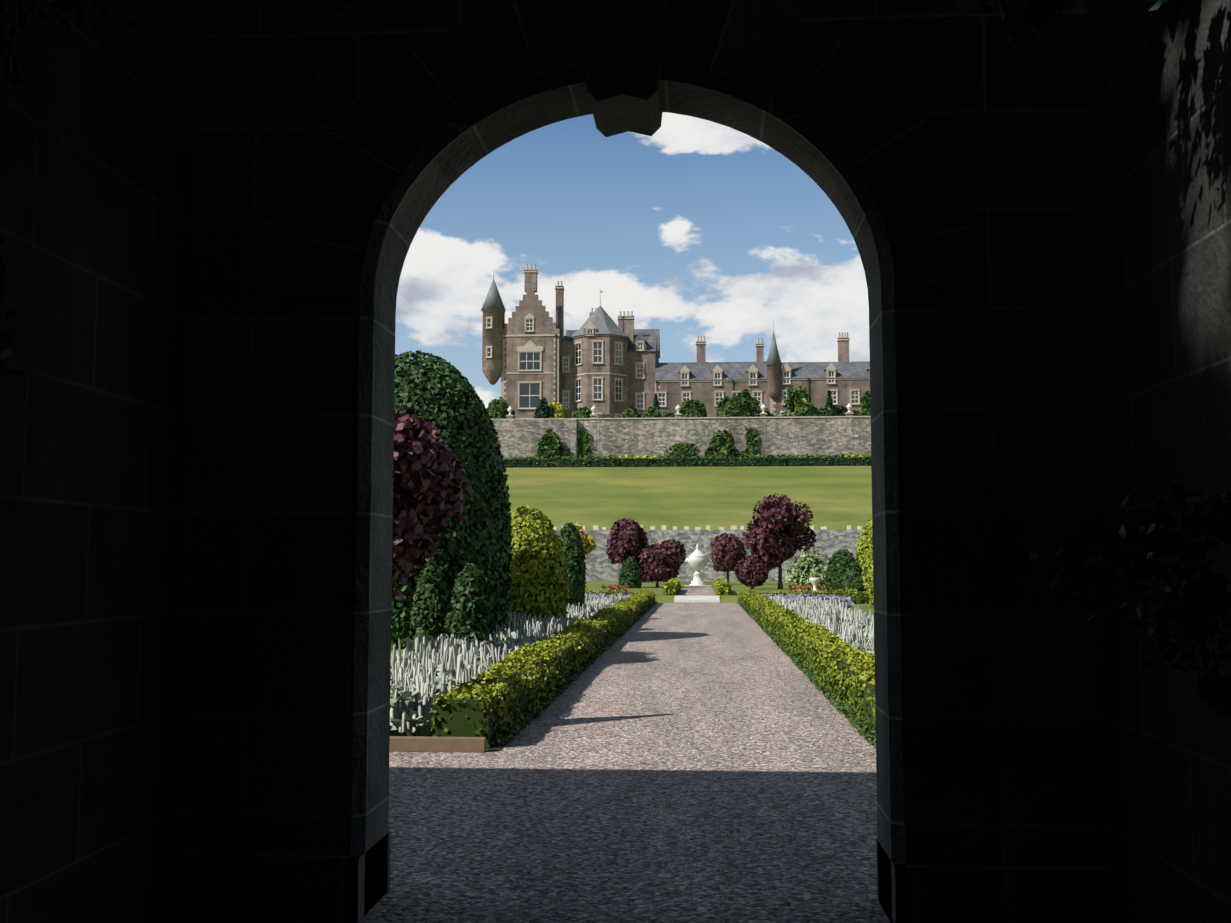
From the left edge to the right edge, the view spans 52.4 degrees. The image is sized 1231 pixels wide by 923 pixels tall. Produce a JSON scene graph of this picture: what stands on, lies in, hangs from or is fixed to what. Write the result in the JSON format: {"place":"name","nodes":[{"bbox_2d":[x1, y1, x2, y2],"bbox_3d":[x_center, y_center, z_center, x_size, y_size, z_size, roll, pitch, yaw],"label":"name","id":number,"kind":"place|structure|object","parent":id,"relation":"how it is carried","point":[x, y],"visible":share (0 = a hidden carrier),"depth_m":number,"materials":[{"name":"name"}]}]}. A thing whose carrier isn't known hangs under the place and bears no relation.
{"place":"outdoors","nodes":[
{"label":"outdoors","id":0,"kind":"place"},
{"bbox_2d":[163,641,875,922],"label":"ground","id":1,"kind":"structure","parent":0,"point":[498,746],"depth_m":5.87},
{"bbox_2d":[391,350,512,648],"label":"yew dome","id":2,"kind":"structure","parent":1,"relation":"on","point":[440,394],"depth_m":25.24,"materials":[{"name":"green plant"}]},
{"bbox_2d":[444,563,493,642],"bbox_3d":[-2.745,2.769,23.496,0.971,1.755,0.957,0,-5,4],"label":"yew","id":3,"kind":"object","parent":1,"relation":"on","point":[469,608],"visible":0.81,"depth_m":23.23,"materials":[{"name":"green plant"}]},
{"bbox_2d":[390,592,624,736],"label":"white flowering plants","id":4,"kind":"object","parent":1,"relation":"on","point":[423,675],"visible":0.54,"depth_m":16.89,"materials":[{"name":"grey plant"}]},
{"bbox_2d":[506,506,570,622],"bbox_3d":[-2.112,2.602,30.007,2.064,3.111,2.002,0,-5,4],"label":"golden yew","id":5,"kind":"object","parent":1,"relation":"on","point":[539,580],"visible":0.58,"depth_m":29.30,"materials":[{"name":"yellow plant"}]},
{"bbox_2d":[429,588,656,749],"bbox_3d":[-0.050,3.901,31.339,0.899,0.673,40.417,0,-5,4],"label":"hedge","id":6,"kind":"object","parent":1,"relation":"on","point":[498,698],"visible":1,"depth_m":13.74,"materials":[{"name":"green plant"}]},
{"bbox_2d":[558,522,585,608],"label":"yew column","id":7,"kind":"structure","parent":1,"relation":"on","point":[569,539],"depth_m":35.66,"materials":[{"name":"green plant"}]},
{"bbox_2d":[492,601,657,742],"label":"verge tufts","id":8,"kind":"object","parent":1,"relation":"on","point":[573,676],"visible":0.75,"depth_m":16.11,"materials":[{"name":"green plant"}]},
{"bbox_2d":[585,592,630,600],"bbox_3d":[-0.884,5.348,48.288,3.223,0.558,4.151,0,-5,4],"label":"lavender bed","id":9,"kind":"object","parent":1,"relation":"on","point":[598,595],"visible":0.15,"depth_m":47.56,"materials":[{"name":"purple plant"}]},
{"bbox_2d":[736,589,875,740],"bbox_3d":[4.047,3.873,31.052,0.907,0.683,40.460,0,-5,4],"label":"hedge","id":10,"kind":"object","parent":1,"relation":"on","point":[845,670],"visible":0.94,"depth_m":17.16,"materials":[{"name":"green plant"}]},
{"bbox_2d":[737,602,875,746],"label":"verge tufts","id":11,"kind":"object","parent":1,"relation":"on","point":[844,706],"visible":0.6,"depth_m":14.94,"materials":[{"name":"green plant"}]},
{"bbox_2d":[762,593,853,608],"bbox_3d":[7.013,5.227,46.779,3.164,0.548,6.154,0,-5,4],"label":"lavender bed","id":12,"kind":"object","parent":1,"relation":"on","point":[846,599],"visible":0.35,"depth_m":44.84,"materials":[{"name":"plant"}]},
{"bbox_2d":[769,595,874,656],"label":"white flowering plants","id":13,"kind":"object","parent":1,"relation":"on","point":[852,628],"visible":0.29,"depth_m":29.99,"materials":[{"name":"grey plant"}]},
{"bbox_2d":[358,587,889,922],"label":"gravel path","id":14,"kind":"structure","parent":0,"point":[686,763],"depth_m":8.76,"materials":[{"name":"grey gravel"}]},
{"bbox_2d":[389,736,486,752],"bbox_3d":[0.596,2.507,10.980,14.000,0.130,0.080,0,-5,4],"label":"timber edging","id":15,"kind":"object","parent":14,"relation":"on","point":[433,744],"visible":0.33,"depth_m":11.09,"materials":[{"name":"brown wood"}]},
{"bbox_2d":[391,466,873,750],"bbox_3d":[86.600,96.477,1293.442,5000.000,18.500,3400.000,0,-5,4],"label":"ground","id":16,"kind":"structure","parent":0,"point":[832,497],"depth_m":116.76,"materials":[{"name":"green plant"}]},
{"bbox_2d":[408,562,450,650],"bbox_3d":[-3.559,2.808,24.052,0.871,1.757,0.869,2,-5,-24],"label":"yew","id":17,"kind":"object","parent":16,"relation":"on","point":[428,612],"visible":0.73,"depth_m":23.80,"materials":[{"name":"green plant"}]},
{"bbox_2d":[392,408,473,606],"bbox_3d":[-3.981,0.999,20.239,3.591,4.622,3.108,4,-6,-43],"label":"purple tree","id":18,"kind":"object","parent":16,"relation":"on","point":[424,469],"visible":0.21,"depth_m":19.64,"materials":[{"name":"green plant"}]},
{"bbox_2d":[486,396,515,418],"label":"terrace shrub","id":19,"kind":"object","parent":16,"relation":"on","point":[496,408],"visible":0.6,"depth_m":153.42,"materials":[{"name":"green plant"}]},
{"bbox_2d":[533,398,550,417],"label":"terrace shrub","id":20,"kind":"object","parent":16,"relation":"on","point":[542,410],"visible":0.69,"depth_m":154.33,"materials":[{"name":"green plant"}]},
{"bbox_2d":[535,428,564,458],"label":"shrub","id":21,"kind":"object","parent":16,"relation":"on","point":[549,443],"visible":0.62,"depth_m":148.42,"materials":[{"name":"green plant"}]},
{"bbox_2d":[548,401,565,417],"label":"terrace shrub","id":22,"kind":"object","parent":16,"relation":"on","point":[557,409],"visible":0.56,"depth_m":154.97,"materials":[{"name":"yellow plant"}]},
{"bbox_2d":[510,455,612,458],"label":"border","id":23,"kind":"object","parent":16,"relation":"on","point":[545,457],"visible":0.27,"depth_m":147.21,"materials":[{"name":"green plant"}]},
{"bbox_2d":[572,522,586,587],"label":"yew column","id":24,"kind":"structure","parent":16,"relation":"on","point":[584,557],"depth_m":54.96,"materials":[{"name":"green plant"}]},
{"bbox_2d":[571,407,591,417],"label":"terrace shrub","id":25,"kind":"object","parent":16,"relation":"on","point":[583,412],"visible":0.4,"depth_m":154.36,"materials":[{"name":"green plant"}]},
{"bbox_2d":[575,523,595,554],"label":"golden tree","id":26,"kind":"object","parent":16,"relation":"on","point":[588,542],"visible":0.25,"depth_m":75.80,"materials":[{"name":"yellow plant"}]},
{"bbox_2d":[598,414,619,417],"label":"terrace shrub","id":27,"kind":"object","parent":16,"relation":"on","point":[606,416],"visible":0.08,"depth_m":154.55,"materials":[{"name":"green plant"}]},
{"bbox_2d":[585,587,636,594],"bbox_3d":[-2.332,5.494,51.309,7.037,0.728,0.850,0,-5,4],"label":"hedge","id":28,"kind":"object","parent":16,"relation":"on","point":[608,592],"visible":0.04,"depth_m":51.07,"materials":[{"name":"green plant"}]},
{"bbox_2d":[601,585,628,591],"bbox_3d":[-0.022,5.962,58.740,1.308,0.367,1.143,0,-5,4],"label":"red bed","id":29,"kind":"object","parent":16,"relation":"on","point":[614,587],"visible":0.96,"depth_m":58.53,"materials":[{"name":"red plant"}]},
{"bbox_2d":[0,0,1230,922],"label":"arch return walls","id":30,"kind":"structure","parent":16,"relation":"on","point":[96,168],"depth_m":5.14,"materials":[{"name":"grey stone"}]},
{"bbox_2d":[982,0,1182,63],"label":"ivy","id":31,"kind":"object","parent":30,"relation":"attached to","point":[1040,12],"visible":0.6,"depth_m":4.96,"materials":[{"name":"green plant"}]},
{"bbox_2d":[1004,483,1230,721],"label":"ivy","id":32,"kind":"object","parent":30,"relation":"attached to","point":[1194,602],"visible":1,"depth_m":3.66,"materials":[{"name":"green plant"}]},
{"bbox_2d":[606,518,648,564],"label":"purple plum","id":33,"kind":"object","parent":16,"relation":"on","point":[627,538],"visible":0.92,"depth_m":69.24,"materials":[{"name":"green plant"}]},
{"bbox_2d":[618,556,641,588],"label":"yew dome","id":34,"kind":"structure","parent":16,"relation":"on","point":[630,576],"depth_m":67.33,"materials":[{"name":"green plant"}]},
{"bbox_2d":[622,406,639,417],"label":"terrace shrub","id":35,"kind":"object","parent":16,"relation":"on","point":[631,412],"visible":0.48,"depth_m":154.90,"materials":[{"name":"green plant"}]},
{"bbox_2d":[611,454,655,457],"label":"border","id":36,"kind":"object","parent":16,"relation":"on","point":[633,456],"visible":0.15,"depth_m":146.64,"materials":[{"name":"yellow plant"}]},
{"bbox_2d":[640,406,661,417],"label":"terrace shrub","id":37,"kind":"object","parent":16,"relation":"on","point":[652,412],"visible":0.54,"depth_m":154.41,"materials":[{"name":"green plant"}]},
{"bbox_2d":[653,394,659,410],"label":"conical shrub","id":38,"kind":"object","parent":16,"relation":"on","point":[655,402],"visible":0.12,"depth_m":156.85,"materials":[{"name":"green plant"}]},
{"bbox_2d":[637,543,680,587],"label":"purple plum","id":39,"kind":"object","parent":16,"relation":"on","point":[658,563],"visible":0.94,"depth_m":68.83,"materials":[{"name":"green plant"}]},
{"bbox_2d":[663,411,674,416],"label":"terrace shrub","id":40,"kind":"object","parent":16,"relation":"on","point":[669,414],"visible":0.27,"depth_m":154.17,"materials":[{"name":"green plant"}]},
{"bbox_2d":[663,578,680,594],"bbox_3d":[2.672,5.812,58.356,0.759,0.741,10.577,0,-5,4],"label":"shrub","id":41,"kind":"object","parent":16,"relation":"on","point":[671,586],"visible":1,"depth_m":53.37,"materials":[{"name":"plant"}]},
{"bbox_2d":[661,539,685,566],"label":"purple plum","id":42,"kind":"object","parent":16,"relation":"on","point":[678,546],"visible":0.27,"depth_m":84.18,"materials":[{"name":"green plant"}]},
{"bbox_2d":[491,403,870,458],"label":"terrace wall","id":43,"kind":"structure","parent":16,"relation":"on","point":[849,433],"depth_m":150.01,"materials":[{"name":"white stone"}]},
{"bbox_2d":[577,430,590,457],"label":"climbing plant","id":44,"kind":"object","parent":43,"relation":"attached to","point":[583,443],"depth_m":150.42,"materials":[{"name":"green plant"}]},
{"bbox_2d":[666,451,689,455],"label":"shrub","id":45,"kind":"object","parent":43,"relation":"attached to","point":[677,452],"depth_m":149.53,"materials":[{"name":"green plant"}]},
{"bbox_2d":[663,442,696,456],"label":"climber wall","id":46,"kind":"structure","parent":43,"relation":"attached to","point":[683,447],"depth_m":149.56,"materials":[{"name":"green plant"}]},
{"bbox_2d":[745,427,758,454],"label":"climbing plant","id":47,"kind":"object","parent":43,"relation":"attached to","point":[751,441],"depth_m":149.11,"materials":[{"name":"green plant"}]},
{"bbox_2d":[496,456,870,467],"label":"border hedge","id":48,"kind":"object","parent":16,"relation":"on","point":[631,462],"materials":[{"name":"green plant"}]},
{"bbox_2d":[655,454,720,457],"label":"border","id":49,"kind":"object","parent":16,"relation":"on","point":[686,456],"visible":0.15,"depth_m":146.28,"materials":[{"name":"green plant"}]},
{"bbox_2d":[679,399,706,416],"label":"terrace shrub","id":50,"kind":"object","parent":16,"relation":"on","point":[691,408],"visible":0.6,"depth_m":153.13,"materials":[{"name":"green plant"}]},
{"bbox_2d":[674,595,719,602],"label":"garden steps","id":51,"kind":"structure","parent":16,"relation":"on","point":[711,599],"depth_m":52.00,"materials":[{"name":"white stone"}]},
{"bbox_2d":[684,543,710,585],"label":"marble urn","id":52,"kind":"object","parent":16,"relation":"on","point":[697,560],"visible":1,"depth_m":74.17,"materials":[{"name":"white stone"}]},
{"bbox_2d":[553,525,861,580],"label":"garden wall","id":53,"kind":"structure","parent":16,"relation":"on","point":[601,567],"depth_m":93.97,"materials":[{"name":"white stone"}]},
{"bbox_2d":[704,429,735,457],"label":"shrub","id":54,"kind":"object","parent":16,"relation":"on","point":[721,445],"visible":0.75,"depth_m":147.08,"materials":[{"name":"green plant"}]},
{"bbox_2d":[714,578,731,595],"bbox_3d":[4.968,5.791,58.198,0.801,0.739,10.574,0,-5,4],"label":"shrub","id":55,"kind":"object","parent":16,"relation":"on","point":[722,586],"visible":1,"depth_m":53.19,"materials":[{"name":"plant"}]},
{"bbox_2d":[710,533,747,582],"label":"purple plum","id":56,"kind":"object","parent":16,"relation":"on","point":[727,553],"visible":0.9,"depth_m":78.66,"materials":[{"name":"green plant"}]},
{"bbox_2d":[716,394,750,416],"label":"terrace shrub","id":57,"kind":"object","parent":16,"relation":"on","point":[733,406],"visible":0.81,"depth_m":151.69,"materials":[{"name":"green plant"}]},
{"bbox_2d":[735,451,753,457],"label":"shrub","id":58,"kind":"object","parent":16,"relation":"on","point":[741,453],"visible":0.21,"depth_m":147.16,"materials":[{"name":"green plant"}]},
{"bbox_2d":[724,454,765,457],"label":"border","id":59,"kind":"object","parent":16,"relation":"on","point":[751,455],"visible":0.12,"depth_m":145.76,"materials":[{"name":"green plant"}]},
{"bbox_2d":[737,389,758,408],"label":"terrace tree","id":60,"kind":"object","parent":16,"relation":"on","point":[742,393],"visible":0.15,"depth_m":159.37,"materials":[{"name":"green plant"}]},
{"bbox_2d":[740,396,756,411],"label":"terrace shrub","id":61,"kind":"object","parent":16,"relation":"on","point":[749,405],"visible":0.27,"depth_m":157.16,"materials":[{"name":"green plant"}]},
{"bbox_2d":[733,555,769,588],"bbox_3d":[7.103,5.782,65.382,1.864,1.787,1.874,0,-5,4],"label":"purple plum","id":62,"kind":"object","parent":16,"relation":"on","point":[752,572],"visible":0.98,"depth_m":64.76,"materials":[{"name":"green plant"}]},
{"bbox_2d":[750,409,768,416],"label":"terrace shrub","id":63,"kind":"object","parent":16,"relation":"on","point":[756,413],"visible":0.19,"depth_m":153.42,"materials":[{"name":"green plant"}]},
{"bbox_2d":[758,408,776,416],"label":"terrace shrub","id":64,"kind":"object","parent":16,"relation":"on","point":[769,414],"visible":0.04,"depth_m":157.98,"materials":[{"name":"green plant"}]},
{"bbox_2d":[741,493,815,588],"bbox_3d":[8.585,4.154,65.365,3.699,5.029,3.778,-2,-5,18],"label":"purple plum","id":65,"kind":"object","parent":16,"relation":"on","point":[776,529],"visible":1,"depth_m":64.64,"materials":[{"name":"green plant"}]},
{"bbox_2d":[778,410,792,416],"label":"terrace shrub","id":66,"kind":"object","parent":16,"relation":"on","point":[784,413],"visible":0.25,"depth_m":158.23,"materials":[{"name":"green plant"}]},
{"bbox_2d":[785,386,810,412],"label":"shrub","id":67,"kind":"object","parent":16,"relation":"on","point":[794,397],"visible":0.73,"depth_m":160.80,"materials":[{"name":"green plant"}]},
{"bbox_2d":[766,453,843,457],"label":"border","id":68,"kind":"object","parent":16,"relation":"on","point":[812,455],"visible":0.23,"depth_m":145.39,"materials":[{"name":"green plant"}]},
{"bbox_2d":[785,549,827,584],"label":"variegated shrub","id":69,"kind":"object","parent":16,"relation":"on","point":[803,568],"visible":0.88,"depth_m":78.25,"materials":[{"name":"green plant"}]},
{"bbox_2d":[794,399,821,415],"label":"terrace shrub","id":70,"kind":"object","parent":16,"relation":"on","point":[808,408],"visible":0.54,"depth_m":151.92,"materials":[{"name":"green plant"}]},
{"bbox_2d":[789,584,826,590],"bbox_3d":[10.219,6.164,61.063,3.546,0.408,1.184,0,-5,4],"label":"red bed","id":71,"kind":"object","parent":16,"relation":"on","point":[796,588],"visible":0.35,"depth_m":61.01,"materials":[{"name":"red plant"}]},
{"bbox_2d":[759,588,869,603],"bbox_3d":[8.932,5.457,50.548,6.807,0.691,0.862,0,-5,4],"label":"hedge return","id":72,"kind":"object","parent":16,"relation":"on","point":[858,597],"visible":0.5,"depth_m":50.32,"materials":[{"name":"green plant"}]},
{"bbox_2d":[809,578,820,591],"bbox_3d":[9.436,5.834,59.126,0.580,0.680,0.580,0,-5,4],"label":"urn","id":73,"kind":"object","parent":16,"relation":"on","point":[814,581],"visible":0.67,"depth_m":58.99,"materials":[{"name":"white stone"}]},
{"bbox_2d":[809,571,819,577],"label":"planter flowers","id":74,"kind":"object","parent":73,"relation":"on","point":[814,574],"visible":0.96,"depth_m":59.09,"materials":[{"name":"green plant"}]},
{"bbox_2d":[819,407,835,413],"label":"terrace shrub","id":75,"kind":"object","parent":16,"relation":"on","point":[824,408],"visible":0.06,"depth_m":155.57,"materials":[{"name":"green plant"}]},
{"bbox_2d":[819,409,836,415],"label":"terrace shrub","id":76,"kind":"object","parent":16,"relation":"on","point":[826,412],"visible":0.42,"depth_m":151.26,"materials":[{"name":"green plant"}]},
{"bbox_2d":[825,390,834,410],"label":"conical shrub","id":77,"kind":"object","parent":16,"relation":"on","point":[829,401],"visible":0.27,"depth_m":156.34,"materials":[{"name":"green plant"}]},
{"bbox_2d":[825,548,855,591],"bbox_3d":[10.692,5.171,59.085,1.591,2.146,1.580,0,-5,4],"label":"yew cone","id":78,"kind":"object","parent":16,"relation":"on","point":[840,560],"visible":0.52,"depth_m":58.67,"materials":[{"name":"green plant"}]},
{"bbox_2d":[833,405,847,415],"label":"terrace shrub","id":79,"kind":"object","parent":16,"relation":"on","point":[841,410],"visible":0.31,"depth_m":157.23,"materials":[{"name":"green plant"}]},
{"bbox_2d":[842,561,864,592],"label":"yew dome","id":80,"kind":"structure","parent":16,"relation":"on","point":[852,577],"depth_m":53.66,"materials":[{"name":"green plant"}]},
{"bbox_2d":[843,453,869,456],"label":"border","id":81,"kind":"object","parent":16,"relation":"on","point":[862,455],"visible":0.15,"depth_m":145.07,"materials":[{"name":"yellow plant"}]},
{"bbox_2d":[852,410,860,415],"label":"terrace shrub","id":82,"kind":"object","parent":16,"relation":"on","point":[857,413],"visible":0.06,"depth_m":157.63,"materials":[{"name":"green plant"}]},
{"bbox_2d":[855,519,872,591],"bbox_3d":[11.307,4.134,54.129,1.879,3.444,1.912,0,-5,4],"label":"golden yew","id":83,"kind":"object","parent":16,"relation":"on","point":[864,550],"visible":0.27,"depth_m":53.63,"materials":[{"name":"yellow plant"}]},
{"bbox_2d":[859,391,869,405],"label":"terrace tree","id":84,"kind":"object","parent":16,"relation":"on","point":[866,396],"visible":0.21,"depth_m":158.22,"materials":[{"name":"green plant"}]},
{"bbox_2d":[860,401,870,415],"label":"terrace shrub","id":85,"kind":"object","parent":16,"relation":"on","point":[865,410],"visible":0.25,"depth_m":157.32,"materials":[{"name":"green plant"}]},
{"bbox_2d":[867,552,873,606],"bbox_3d":[10.030,4.350,47.137,1.091,2.379,1.121,0,-5,4],"label":"golden yew","id":86,"kind":"object","parent":16,"relation":"on","point":[870,587],"visible":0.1,"depth_m":46.99,"materials":[{"name":"yellow plant"}]},
{"bbox_2d":[395,112,869,407],"label":"sky","id":87,"kind":"structure","parent":0,"point":[694,227],"materials":[{"name":"blue"}]},
{"bbox_2d":[168,0,1118,922],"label":"arch wall","id":88,"kind":"structure","parent":0,"point":[992,762],"depth_m":5.99,"materials":[{"name":"grey stone"}]},
{"bbox_2d":[278,0,980,293],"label":"arch voussoirs","id":89,"kind":"object","parent":88,"relation":"attached to","point":[863,115],"visible":1,"depth_m":6.10,"materials":[{"name":"grey stone"}]},
{"bbox_2d":[481,265,869,418],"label":"castle","id":90,"kind":"structure","parent":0,"point":[601,361],"depth_m":176.76,"materials":[{"name":"stone"}]}
]}

